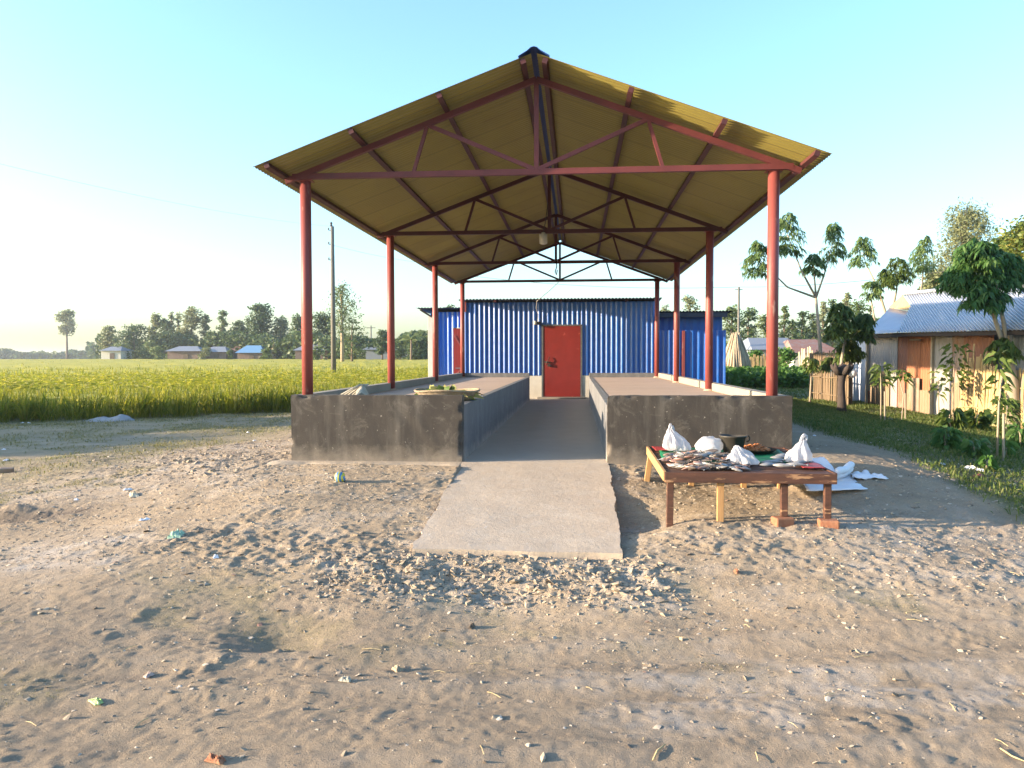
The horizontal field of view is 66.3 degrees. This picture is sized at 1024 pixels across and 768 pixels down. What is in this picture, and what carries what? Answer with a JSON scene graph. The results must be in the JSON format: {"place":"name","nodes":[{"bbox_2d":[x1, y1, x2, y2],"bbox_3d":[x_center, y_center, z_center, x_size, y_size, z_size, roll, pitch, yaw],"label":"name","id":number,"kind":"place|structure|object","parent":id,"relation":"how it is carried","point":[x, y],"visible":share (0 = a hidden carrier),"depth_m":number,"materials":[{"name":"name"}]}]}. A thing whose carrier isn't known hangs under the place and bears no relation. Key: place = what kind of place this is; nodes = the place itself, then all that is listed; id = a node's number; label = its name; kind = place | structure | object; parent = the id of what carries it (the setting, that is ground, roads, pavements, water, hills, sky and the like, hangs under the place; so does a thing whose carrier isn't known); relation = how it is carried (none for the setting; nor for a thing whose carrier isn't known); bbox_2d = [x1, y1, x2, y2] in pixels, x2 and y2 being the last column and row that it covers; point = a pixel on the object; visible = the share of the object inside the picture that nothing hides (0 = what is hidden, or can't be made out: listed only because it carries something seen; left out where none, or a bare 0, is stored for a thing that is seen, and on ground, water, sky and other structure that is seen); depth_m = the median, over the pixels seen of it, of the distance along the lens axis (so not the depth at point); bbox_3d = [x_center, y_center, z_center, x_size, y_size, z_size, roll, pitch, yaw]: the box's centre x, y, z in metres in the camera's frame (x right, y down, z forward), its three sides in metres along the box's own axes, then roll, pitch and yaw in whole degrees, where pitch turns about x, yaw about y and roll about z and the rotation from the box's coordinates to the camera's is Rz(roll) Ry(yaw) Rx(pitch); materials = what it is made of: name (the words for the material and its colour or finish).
{"place":"outdoors","nodes":[
{"label":"outdoors","id":0,"kind":"place"},
{"bbox_2d":[0,359,427,422],"bbox_3d":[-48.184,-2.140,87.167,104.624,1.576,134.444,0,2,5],"label":"rice field","id":1,"kind":"structure","parent":0,"point":[31,407],"depth_m":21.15,"materials":[{"name":"green plant"}]},
{"bbox_2d":[266,460,460,465],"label":"apron pavement","id":2,"kind":"structure","parent":0,"point":[288,462],"depth_m":8.33,"materials":[{"name":"concrete"}]},
{"bbox_2d":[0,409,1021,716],"bbox_3d":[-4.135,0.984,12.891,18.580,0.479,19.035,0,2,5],"label":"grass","id":3,"kind":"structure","parent":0,"point":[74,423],"depth_m":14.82,"materials":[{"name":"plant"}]},
{"bbox_2d":[0,364,1023,767],"bbox_3d":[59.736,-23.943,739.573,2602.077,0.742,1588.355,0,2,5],"label":"ground","id":4,"kind":"structure","parent":0,"point":[272,736],"depth_m":4.55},
{"bbox_2d":[54,308,76,358],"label":"tree","id":5,"kind":"object","parent":4,"relation":"on","point":[65,318],"visible":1,"depth_m":298.56,"materials":[{"name":"green plant"}]},
{"bbox_2d":[96,325,121,354],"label":"tree","id":6,"kind":"object","parent":4,"relation":"on","point":[108,331],"visible":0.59,"depth_m":169.26,"materials":[{"name":"green plant"}]},
{"bbox_2d":[83,414,134,421],"bbox_3d":[-9.292,0.808,18.139,2.100,0.225,1.200,0,2,5],"label":"sand heap","id":7,"kind":"object","parent":4,"relation":"on","point":[120,417],"visible":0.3,"depth_m":17.99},
{"bbox_2d":[99,347,132,358],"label":"hut","id":8,"kind":"object","parent":4,"relation":"on","point":[113,353],"visible":0.66,"depth_m":155.21,"materials":[{"name":"white paint"}]},
{"bbox_2d":[111,323,153,358],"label":"tree","id":9,"kind":"object","parent":4,"relation":"on","point":[133,333],"visible":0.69,"depth_m":164.25,"materials":[{"name":"green plant"}]},
{"bbox_2d":[136,340,159,358],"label":"tree","id":10,"kind":"object","parent":4,"relation":"on","point":[147,353],"visible":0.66,"depth_m":157.76,"materials":[{"name":"green plant"}]},
{"bbox_2d":[147,312,161,345],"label":"tree","id":11,"kind":"object","parent":4,"relation":"on","point":[155,322],"visible":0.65,"depth_m":174.19,"materials":[{"name":"green plant"}]},
{"bbox_2d":[153,318,175,353],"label":"tree","id":12,"kind":"object","parent":4,"relation":"on","point":[164,322],"visible":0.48,"depth_m":174.13,"materials":[{"name":"green plant"}]},
{"bbox_2d":[166,346,202,358],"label":"hut","id":13,"kind":"object","parent":4,"relation":"on","point":[185,352],"visible":0.5,"depth_m":150.19,"materials":[{"name":"grey metal"}]},
{"bbox_2d":[175,306,203,340],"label":"tree","id":14,"kind":"object","parent":4,"relation":"on","point":[193,319],"visible":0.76,"depth_m":171.39,"materials":[{"name":"green plant"}]},
{"bbox_2d":[197,313,211,340],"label":"tree","id":15,"kind":"object","parent":4,"relation":"on","point":[204,326],"visible":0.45,"depth_m":171.43,"materials":[{"name":"green plant"}]},
{"bbox_2d":[205,347,233,358],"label":"hut","id":16,"kind":"object","parent":4,"relation":"on","point":[218,353],"visible":0.45,"depth_m":152.20,"materials":[{"name":"grey metal"}]},
{"bbox_2d":[215,310,228,345],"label":"tree","id":17,"kind":"object","parent":4,"relation":"on","point":[223,321],"visible":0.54,"depth_m":169.24,"materials":[{"name":"green plant"}]},
{"bbox_2d":[235,345,268,358],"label":"hut","id":18,"kind":"object","parent":4,"relation":"on","point":[250,352],"visible":0.42,"depth_m":148.20,"materials":[{"name":"blue metal"}]},
{"bbox_2d":[244,302,276,344],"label":"tree","id":19,"kind":"object","parent":4,"relation":"on","point":[262,316],"visible":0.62,"depth_m":158.83,"materials":[{"name":"green plant"}]},
{"bbox_2d":[95,330,427,358],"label":"undergrowth","id":20,"kind":"object","parent":4,"relation":"on","point":[295,339],"visible":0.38,"depth_m":152.82,"materials":[{"name":"plant"}]},
{"bbox_2d":[268,315,289,344],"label":"tree","id":21,"kind":"object","parent":4,"relation":"on","point":[281,324],"visible":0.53,"depth_m":159.51,"materials":[{"name":"green plant"}]},
{"bbox_2d":[312,310,330,337],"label":"tree","id":22,"kind":"object","parent":4,"relation":"on","point":[319,322],"visible":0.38,"depth_m":149.04,"materials":[{"name":"green plant"}]},
{"bbox_2d":[328,222,335,372],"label":"utility pole","id":23,"kind":"object","parent":4,"relation":"on","point":[333,342],"visible":0.98,"depth_m":44.79,"materials":[{"name":"concrete"}]},
{"bbox_2d":[322,280,363,361],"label":"tree","id":24,"kind":"object","parent":4,"relation":"on","point":[341,295],"visible":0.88,"depth_m":94.66,"materials":[{"name":"green plant"}]},
{"bbox_2d":[338,319,367,360],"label":"tree","id":25,"kind":"object","parent":4,"relation":"on","point":[352,344],"visible":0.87,"depth_m":95.85,"materials":[{"name":"green plant"}]},
{"bbox_2d":[336,334,370,359],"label":"tree","id":26,"kind":"object","parent":4,"relation":"on","point":[358,339],"visible":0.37,"depth_m":128.87,"materials":[{"name":"green plant"}]},
{"bbox_2d":[370,329,386,359],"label":"tree","id":27,"kind":"object","parent":4,"relation":"on","point":[380,339],"visible":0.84,"depth_m":119.41,"materials":[{"name":"green plant"}]},
{"bbox_2d":[70,445,691,616],"bbox_3d":[-2.110,1.085,7.349,2.945,0.512,7.893,-2,2,-37],"label":"rubble","id":28,"kind":"object","parent":4,"relation":"on","point":[490,567],"visible":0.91,"depth_m":5.28,"materials":[{"name":"gravel"}]},
{"bbox_2d":[363,347,426,359],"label":"hut","id":29,"kind":"object","parent":4,"relation":"on","point":[371,354],"visible":0.26,"depth_m":125.19,"materials":[{"name":"grey"}]},
{"bbox_2d":[291,373,529,461],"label":"market platform","id":30,"kind":"structure","parent":4,"relation":"on","point":[385,422],"depth_m":8.42,"materials":[{"name":"concrete"}]},
{"bbox_2d":[342,384,368,394],"bbox_3d":[-1.749,0.103,8.903,0.602,0.216,0.483,0,2,5],"label":"sack","id":31,"kind":"object","parent":30,"relation":"on","point":[358,389],"visible":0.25,"depth_m":8.80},
{"bbox_2d":[414,388,479,400],"bbox_3d":[-0.775,0.133,9.397,0.795,0.156,0.740,0,2,5],"label":"basket","id":32,"kind":"object","parent":30,"relation":"on","point":[468,392],"visible":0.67,"depth_m":9.12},
{"bbox_2d":[414,384,484,399],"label":"leafy greens","id":33,"kind":"object","parent":32,"relation":"in","point":[452,387],"visible":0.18,"depth_m":9.33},
{"bbox_2d":[253,46,831,395],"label":"market shed","id":34,"kind":"structure","parent":30,"relation":"on","point":[462,183],"depth_m":10.07,"materials":[{"name":"red paint"}]},
{"bbox_2d":[403,336,427,359],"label":"tree","id":35,"kind":"object","parent":4,"relation":"on","point":[418,348],"visible":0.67,"depth_m":114.26,"materials":[{"name":"green plant"}]},
{"bbox_2d":[417,307,459,376],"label":"tin shop","id":36,"kind":"structure","parent":4,"relation":"on","point":[449,340],"depth_m":22.93,"materials":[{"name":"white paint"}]},
{"bbox_2d":[453,328,459,373],"bbox_3d":[-1.467,-0.664,22.892,0.500,1.920,0.065,0,2,5],"label":"door","id":37,"kind":"structure","parent":36,"relation":"in","point":[456,331],"depth_m":22.89,"materials":[{"name":"red paint"}]},
{"bbox_2d":[0,326,914,358],"bbox_3d":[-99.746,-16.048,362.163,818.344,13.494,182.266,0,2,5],"label":"woods","id":38,"kind":"object","parent":4,"relation":"on","point":[88,353],"visible":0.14,"depth_m":431.56,"materials":[{"name":"green plant"}]},
{"bbox_2d":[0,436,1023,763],"bbox_3d":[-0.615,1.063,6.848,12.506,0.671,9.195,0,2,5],"label":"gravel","id":39,"kind":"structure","parent":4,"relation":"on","point":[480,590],"depth_m":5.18,"materials":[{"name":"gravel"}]},
{"bbox_2d":[1,469,1022,760],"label":"straw litter","id":40,"kind":"object","parent":4,"relation":"on","point":[487,623],"visible":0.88,"depth_m":4.47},
{"bbox_2d":[0,431,1023,767],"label":"chips","id":41,"kind":"object","parent":4,"relation":"on","point":[542,757],"visible":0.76,"depth_m":5.62,"materials":[{"name":"stone"}]},
{"bbox_2d":[459,297,661,398],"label":"tin shop","id":42,"kind":"structure","parent":4,"relation":"on","point":[563,345],"depth_m":21.15,"materials":[{"name":"blue metal"}]},
{"bbox_2d":[542,324,581,396],"bbox_3d":[1.346,-0.618,21.162,1.095,1.975,0.124,0,2,5],"label":"door","id":43,"kind":"structure","parent":42,"relation":"in","point":[560,342],"depth_m":21.15,"materials":[{"name":"red paint"}]},
{"bbox_2d":[589,373,791,465],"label":"market platform","id":44,"kind":"structure","parent":4,"relation":"on","point":[635,415],"depth_m":8.15,"materials":[{"name":"concrete"}]},
{"bbox_2d":[681,294,700,310],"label":"tree","id":45,"kind":"object","parent":4,"relation":"on","point":[688,300],"visible":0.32,"depth_m":94.47,"materials":[{"name":"green plant"}]},
{"bbox_2d":[659,330,725,383],"bbox_3d":[5.262,-0.545,21.281,2.482,1.805,1.225,-2,2,-39],"label":"tin fence","id":46,"kind":"object","parent":4,"relation":"on","point":[692,352],"visible":0.59,"depth_m":20.87,"materials":[{"name":"blue metal"}]},
{"bbox_2d":[659,310,733,375],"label":"tin shop","id":47,"kind":"structure","parent":4,"relation":"on","point":[692,320],"depth_m":21.84},
{"bbox_2d":[722,304,748,346],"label":"tree","id":48,"kind":"object","parent":4,"relation":"on","point":[732,317],"visible":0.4,"depth_m":74.63,"materials":[{"name":"green plant"}]},
{"bbox_2d":[726,332,750,366],"bbox_3d":[9.402,-1.107,32.979,1.583,2.145,1.550,0,2,5],"label":"stick stack","id":49,"kind":"object","parent":4,"relation":"on","point":[737,355],"visible":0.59,"depth_m":32.62,"materials":[{"name":"wood"}]},
{"bbox_2d":[644,446,836,526],"bbox_3d":[1.907,0.890,6.888,1.359,0.505,1.560,0,2,5],"label":"market table","id":50,"kind":"object","parent":4,"relation":"on","point":[782,478],"visible":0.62,"depth_m":6.15,"materials":[{"name":"brown wood"}]},
{"bbox_2d":[659,447,789,462],"bbox_3d":[1.909,0.637,7.085,1.156,0.027,0.940,0,2,5],"label":"plastic sheet","id":51,"kind":"object","parent":50,"relation":"on","point":[761,457],"visible":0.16,"depth_m":7.03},
{"bbox_2d":[662,423,690,450],"bbox_3d":[1.538,0.495,7.319,0.263,0.252,0.209,0,2,5],"label":"plastic bag","id":52,"kind":"object","parent":51,"relation":"on","point":[673,440],"visible":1,"depth_m":7.27,"materials":[{"name":"white"}]},
{"bbox_2d":[695,436,722,452],"bbox_3d":[1.774,0.561,7.052,0.245,0.183,0.207,1,2,33],"label":"plastic bag","id":53,"kind":"object","parent":51,"relation":"on","point":[706,443],"visible":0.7,"depth_m":6.98,"materials":[{"name":"white"}]},
{"bbox_2d":[719,434,749,453],"bbox_3d":[1.981,0.542,7.031,0.246,0.180,0.246,-2,3,-40],"label":"bucket","id":54,"kind":"object","parent":51,"relation":"on","point":[730,441],"visible":0.7,"depth_m":6.95,"materials":[{"name":"black metal"}]},
{"bbox_2d":[743,443,776,453],"bbox_3d":[2.225,0.584,7.208,0.410,0.085,0.410,0,2,5],"label":"shrimp tray","id":55,"kind":"object","parent":51,"relation":"on","point":[756,448],"visible":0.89,"depth_m":7.13,"materials":[{"name":"food"}]},
{"bbox_2d":[726,445,759,464],"bbox_3d":[1.913,0.584,6.490,0.265,0.156,0.204,1,2,22],"label":"plastic bag","id":56,"kind":"object","parent":50,"relation":"on","point":[739,454],"visible":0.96,"depth_m":6.43,"materials":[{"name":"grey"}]},
{"bbox_2d":[801,461,825,468],"bbox_3d":[2.438,0.651,6.566,0.214,0.022,0.650,0,2,5],"label":"plastic sheet","id":57,"kind":"object","parent":50,"relation":"on","point":[812,464],"visible":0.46,"depth_m":6.37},
{"bbox_2d":[784,433,811,461],"bbox_3d":[2.402,0.532,6.570,0.217,0.237,0.168,0,2,5],"label":"plastic bag","id":58,"kind":"object","parent":57,"relation":"on","point":[800,450],"visible":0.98,"depth_m":6.53,"materials":[{"name":"white"}]},
{"bbox_2d":[740,307,760,339],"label":"tree","id":59,"kind":"object","parent":4,"relation":"on","point":[749,314],"visible":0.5,"depth_m":79.70,"materials":[{"name":"green plant"}]},
{"bbox_2d":[743,338,787,361],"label":"hut","id":60,"kind":"object","parent":4,"relation":"on","point":[753,344],"visible":0.13,"depth_m":49.05,"materials":[{"name":"white metal"}]},
{"bbox_2d":[726,365,812,387],"bbox_3d":[9.810,-0.339,30.027,3.828,0.784,7.388,0,2,15],"label":"hedge","id":61,"kind":"object","parent":4,"relation":"on","point":[788,376],"visible":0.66,"depth_m":27.20,"materials":[{"name":"green plant"}]},
{"bbox_2d":[771,516,793,526],"bbox_3d":[2.116,1.077,6.135,0.150,0.075,0.110,0,2,-10],"label":"brick","id":62,"kind":"object","parent":4,"relation":"on","point":[782,521],"visible":0.96,"depth_m":6.08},
{"bbox_2d":[778,347,797,365],"bbox_3d":[12.928,-0.880,37.003,1.104,1.749,1.127,0,2,5],"label":"bush","id":63,"kind":"object","parent":4,"relation":"on","point":[788,355],"visible":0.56,"depth_m":36.78,"materials":[{"name":"green plant"}]},
{"bbox_2d":[778,318,806,338],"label":"tree","id":64,"kind":"object","parent":4,"relation":"on","point":[792,324],"visible":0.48,"depth_m":79.69,"materials":[{"name":"green plant"}]},
{"bbox_2d":[740,212,851,353],"bbox_3d":[7.821,-2.106,21.678,3.519,5.193,1.075,-1,2,-18],"label":"tree","id":65,"kind":"object","parent":4,"relation":"on","point":[816,260],"visible":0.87,"depth_m":21.57,"materials":[{"name":"green plant"}]},
{"bbox_2d":[794,311,810,338],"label":"tree","id":66,"kind":"object","parent":4,"relation":"on","point":[803,321],"visible":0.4,"depth_m":84.74,"materials":[{"name":"green plant"}]},
{"bbox_2d":[783,339,835,375],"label":"hut","id":67,"kind":"object","parent":4,"relation":"on","point":[796,345],"visible":0.16,"depth_m":47.41,"materials":[{"name":"white paint"}]},
{"bbox_2d":[806,311,823,340],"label":"tree","id":68,"kind":"object","parent":4,"relation":"on","point":[812,324],"visible":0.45,"depth_m":84.66,"materials":[{"name":"green plant"}]},
{"bbox_2d":[801,357,838,401],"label":"tree","id":69,"kind":"object","parent":4,"relation":"on","point":[815,365],"visible":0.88,"depth_m":19.32,"materials":[{"name":"green plant"}]},
{"bbox_2d":[815,301,829,342],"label":"tree","id":70,"kind":"object","parent":4,"relation":"on","point":[823,308],"visible":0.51,"depth_m":87.69,"materials":[{"name":"green plant"}]},
{"bbox_2d":[817,518,839,528],"bbox_3d":[2.453,1.087,6.082,0.150,0.075,0.110,0,2,12],"label":"brick","id":71,"kind":"object","parent":4,"relation":"on","point":[829,523],"visible":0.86,"depth_m":6.03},
{"bbox_2d":[808,350,850,404],"bbox_3d":[8.154,-0.217,20.232,0.093,1.622,2.512,0,2,-1],"label":"woven fence","id":72,"kind":"object","parent":4,"relation":"on","point":[823,389],"visible":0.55,"depth_m":20.37,"materials":[{"name":"brown wood"}]},
{"bbox_2d":[830,363,853,411],"bbox_3d":[7.220,0.126,17.111,0.472,1.178,0.492,0,2,5],"label":"tree stump","id":73,"kind":"object","parent":4,"relation":"on","point":[842,371],"visible":0.94,"depth_m":17.05,"materials":[{"name":"wood"}]},
{"bbox_2d":[804,457,888,490],"bbox_3d":[3.037,0.821,7.262,0.813,0.220,0.780,0,2,5],"label":"white sheet","id":74,"kind":"object","parent":4,"relation":"on","point":[846,480],"visible":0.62,"depth_m":7.17,"materials":[{"name":"plastic"}]},
{"bbox_2d":[819,302,878,365],"bbox_3d":[7.775,-0.612,18.135,1.538,2.535,1.135,-2,3,-41],"label":"tree","id":75,"kind":"object","parent":4,"relation":"on","point":[840,315],"visible":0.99,"depth_m":18.00,"materials":[{"name":"green plant"}]},
{"bbox_2d":[852,341,865,400],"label":"sheet wall","id":76,"kind":"structure","parent":4,"relation":"on","point":[859,386],"depth_m":20.41,"materials":[{"name":"metal"}]},
{"bbox_2d":[848,298,869,332],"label":"tree","id":77,"kind":"object","parent":4,"relation":"on","point":[857,308],"visible":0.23,"depth_m":69.68,"materials":[{"name":"green plant"}]},
{"bbox_2d":[844,236,885,312],"bbox_3d":[12.243,-2.382,26.875,1.623,5.341,0.973,0,2,-10],"label":"tree","id":78,"kind":"object","parent":4,"relation":"on","point":[865,248],"visible":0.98,"depth_m":26.69,"materials":[{"name":"green plant"}]},
{"bbox_2d":[859,281,884,321],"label":"tree","id":79,"kind":"object","parent":4,"relation":"on","point":[876,289],"visible":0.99,"depth_m":25.72,"materials":[{"name":"green plant"}]},
{"bbox_2d":[868,362,895,419],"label":"sapling","id":80,"kind":"object","parent":4,"relation":"on","point":[887,372],"visible":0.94,"depth_m":14.37,"materials":[{"name":"green plant"}]},
{"bbox_2d":[741,377,1023,523],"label":"grass","id":81,"kind":"structure","parent":4,"relation":"on","point":[913,421],"depth_m":11.01,"materials":[{"name":"plant"}]},
{"bbox_2d":[876,257,917,302],"bbox_3d":[12.856,-1.970,26.313,1.268,4.572,1.230,0,2,5],"label":"tree","id":82,"kind":"object","parent":4,"relation":"on","point":[887,278],"visible":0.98,"depth_m":26.17,"materials":[{"name":"green plant"}]},
{"bbox_2d":[888,369,916,419],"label":"sapling","id":83,"kind":"object","parent":4,"relation":"on","point":[906,375],"visible":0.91,"depth_m":15.51,"materials":[{"name":"green plant"}]},
{"bbox_2d":[908,235,936,331],"bbox_3d":[14.495,-2.499,27.731,1.043,5.505,1.027,0,2,5],"label":"tree","id":84,"kind":"object","parent":4,"relation":"on","point":[923,251],"visible":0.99,"depth_m":27.66,"materials":[{"name":"green plant"}]},
{"bbox_2d":[917,268,948,331],"bbox_3d":[21.613,-2.980,39.911,2.542,5.833,2.525,0,2,5],"label":"tree","id":85,"kind":"object","parent":4,"relation":"on","point":[930,280],"visible":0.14,"depth_m":39.65,"materials":[{"name":"green plant"}]},
{"bbox_2d":[928,369,951,412],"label":"sapling","id":86,"kind":"object","parent":4,"relation":"on","point":[932,388],"visible":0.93,"depth_m":15.95,"materials":[{"name":"green plant"}]},
{"bbox_2d":[865,285,1023,417],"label":"tin house","id":87,"kind":"structure","parent":4,"relation":"on","point":[917,355],"depth_m":17.77,"materials":[{"name":"metal"}]},
{"bbox_2d":[929,425,964,450],"bbox_3d":[5.432,0.719,9.812,0.427,0.391,0.393,-1,2,-13],"label":"bush","id":88,"kind":"object","parent":4,"relation":"on","point":[951,437],"visible":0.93,"depth_m":9.76,"materials":[{"name":"green plant"}]},
{"bbox_2d":[933,407,967,429],"bbox_3d":[7.206,0.600,12.825,0.486,0.448,0.516,0,2,5],"label":"bush","id":89,"kind":"object","parent":4,"relation":"on","point":[957,422],"visible":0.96,"depth_m":12.77,"materials":[{"name":"green plant"}]},
{"bbox_2d":[936,343,975,419],"bbox_3d":[8.907,0.015,15.738,0.711,1.685,0.665,0,2,5],"label":"sapling","id":90,"kind":"object","parent":4,"relation":"on","point":[947,347],"visible":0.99,"depth_m":15.69,"materials":[{"name":"green plant"}]},
{"bbox_2d":[912,197,1003,330],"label":"tree","id":91,"kind":"object","parent":4,"relation":"on","point":[965,227],"visible":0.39,"depth_m":47.37,"materials":[{"name":"green plant"}]},
{"bbox_2d":[958,436,990,458],"bbox_3d":[5.356,0.801,9.051,0.417,0.393,0.405,0,2,5],"label":"bush","id":92,"kind":"object","parent":4,"relation":"on","point":[968,446],"visible":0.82,"depth_m":9.00,"materials":[{"name":"green plant"}]},
{"bbox_2d":[929,237,1023,426],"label":"tree","id":93,"kind":"object","parent":4,"relation":"on","point":[1003,272],"visible":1,"depth_m":14.40,"materials":[{"name":"green plant"}]},
{"bbox_2d":[957,344,1001,426],"bbox_3d":[9.343,0.078,15.664,0.084,1.775,1.185,0,2,-9],"label":"bamboo fence","id":94,"kind":"object","parent":4,"relation":"on","point":[971,398],"visible":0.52,"depth_m":15.67,"materials":[{"name":"wood"}]},
{"bbox_2d":[964,407,995,430],"bbox_3d":[7.878,0.657,13.250,0.574,0.515,0.588,0,2,5],"label":"bush","id":95,"kind":"object","parent":4,"relation":"on","point":[982,420],"visible":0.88,"depth_m":13.18,"materials":[{"name":"green plant"}]},
{"bbox_2d":[974,455,999,471],"bbox_3d":[5.050,0.866,8.332,0.232,0.239,0.261,0,2,5],"label":"weed","id":96,"kind":"object","parent":4,"relation":"on","point":[991,461],"visible":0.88,"depth_m":8.29,"materials":[{"name":"green plant"}]},
{"bbox_2d":[981,350,1017,460],"bbox_3d":[5.691,0.270,9.166,0.387,1.344,0.391,1,2,35],"label":"sapling","id":97,"kind":"object","parent":4,"relation":"on","point":[1006,367],"visible":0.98,"depth_m":9.15,"materials":[{"name":"green plant"}]},
{"bbox_2d":[984,215,1023,269],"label":"tree","id":98,"kind":"object","parent":4,"relation":"on","point":[1016,234],"visible":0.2,"depth_m":23.63,"materials":[{"name":"green plant"}]},
{"bbox_2d":[990,398,1022,436],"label":"bush","id":99,"kind":"object","parent":4,"relation":"on","point":[1014,409],"visible":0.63,"depth_m":12.12,"materials":[{"name":"green plant"}]},
{"bbox_2d":[993,439,1021,457],"bbox_3d":[6.046,0.825,9.597,0.277,0.303,0.293,-2,3,-39],"label":"weed","id":100,"kind":"object","parent":4,"relation":"on","point":[1011,445],"visible":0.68,"depth_m":9.55,"materials":[{"name":"green plant"}]},
{"bbox_2d":[998,368,1023,428],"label":"bamboo fence","id":101,"kind":"object","parent":4,"relation":"on","point":[1020,375],"visible":0.16,"depth_m":14.51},
{"bbox_2d":[1005,422,1023,448],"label":"bush","id":102,"kind":"object","parent":4,"relation":"on","point":[1012,432],"visible":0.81,"depth_m":10.58,"materials":[{"name":"green plant"}]},
{"bbox_2d":[0,0,1023,352],"label":"sky","id":103,"kind":"structure","parent":0,"point":[917,106],"materials":[{"name":"blue"}]},
{"bbox_2d":[412,462,622,559],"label":"ramp path","id":104,"kind":"structure","parent":0,"point":[556,510],"depth_m":6.51,"materials":[{"name":"concrete"}]},
{"bbox_2d":[461,398,606,462],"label":"aisle floor","id":105,"kind":"structure","parent":0,"point":[549,430],"depth_m":10.88,"materials":[{"name":"concrete"}]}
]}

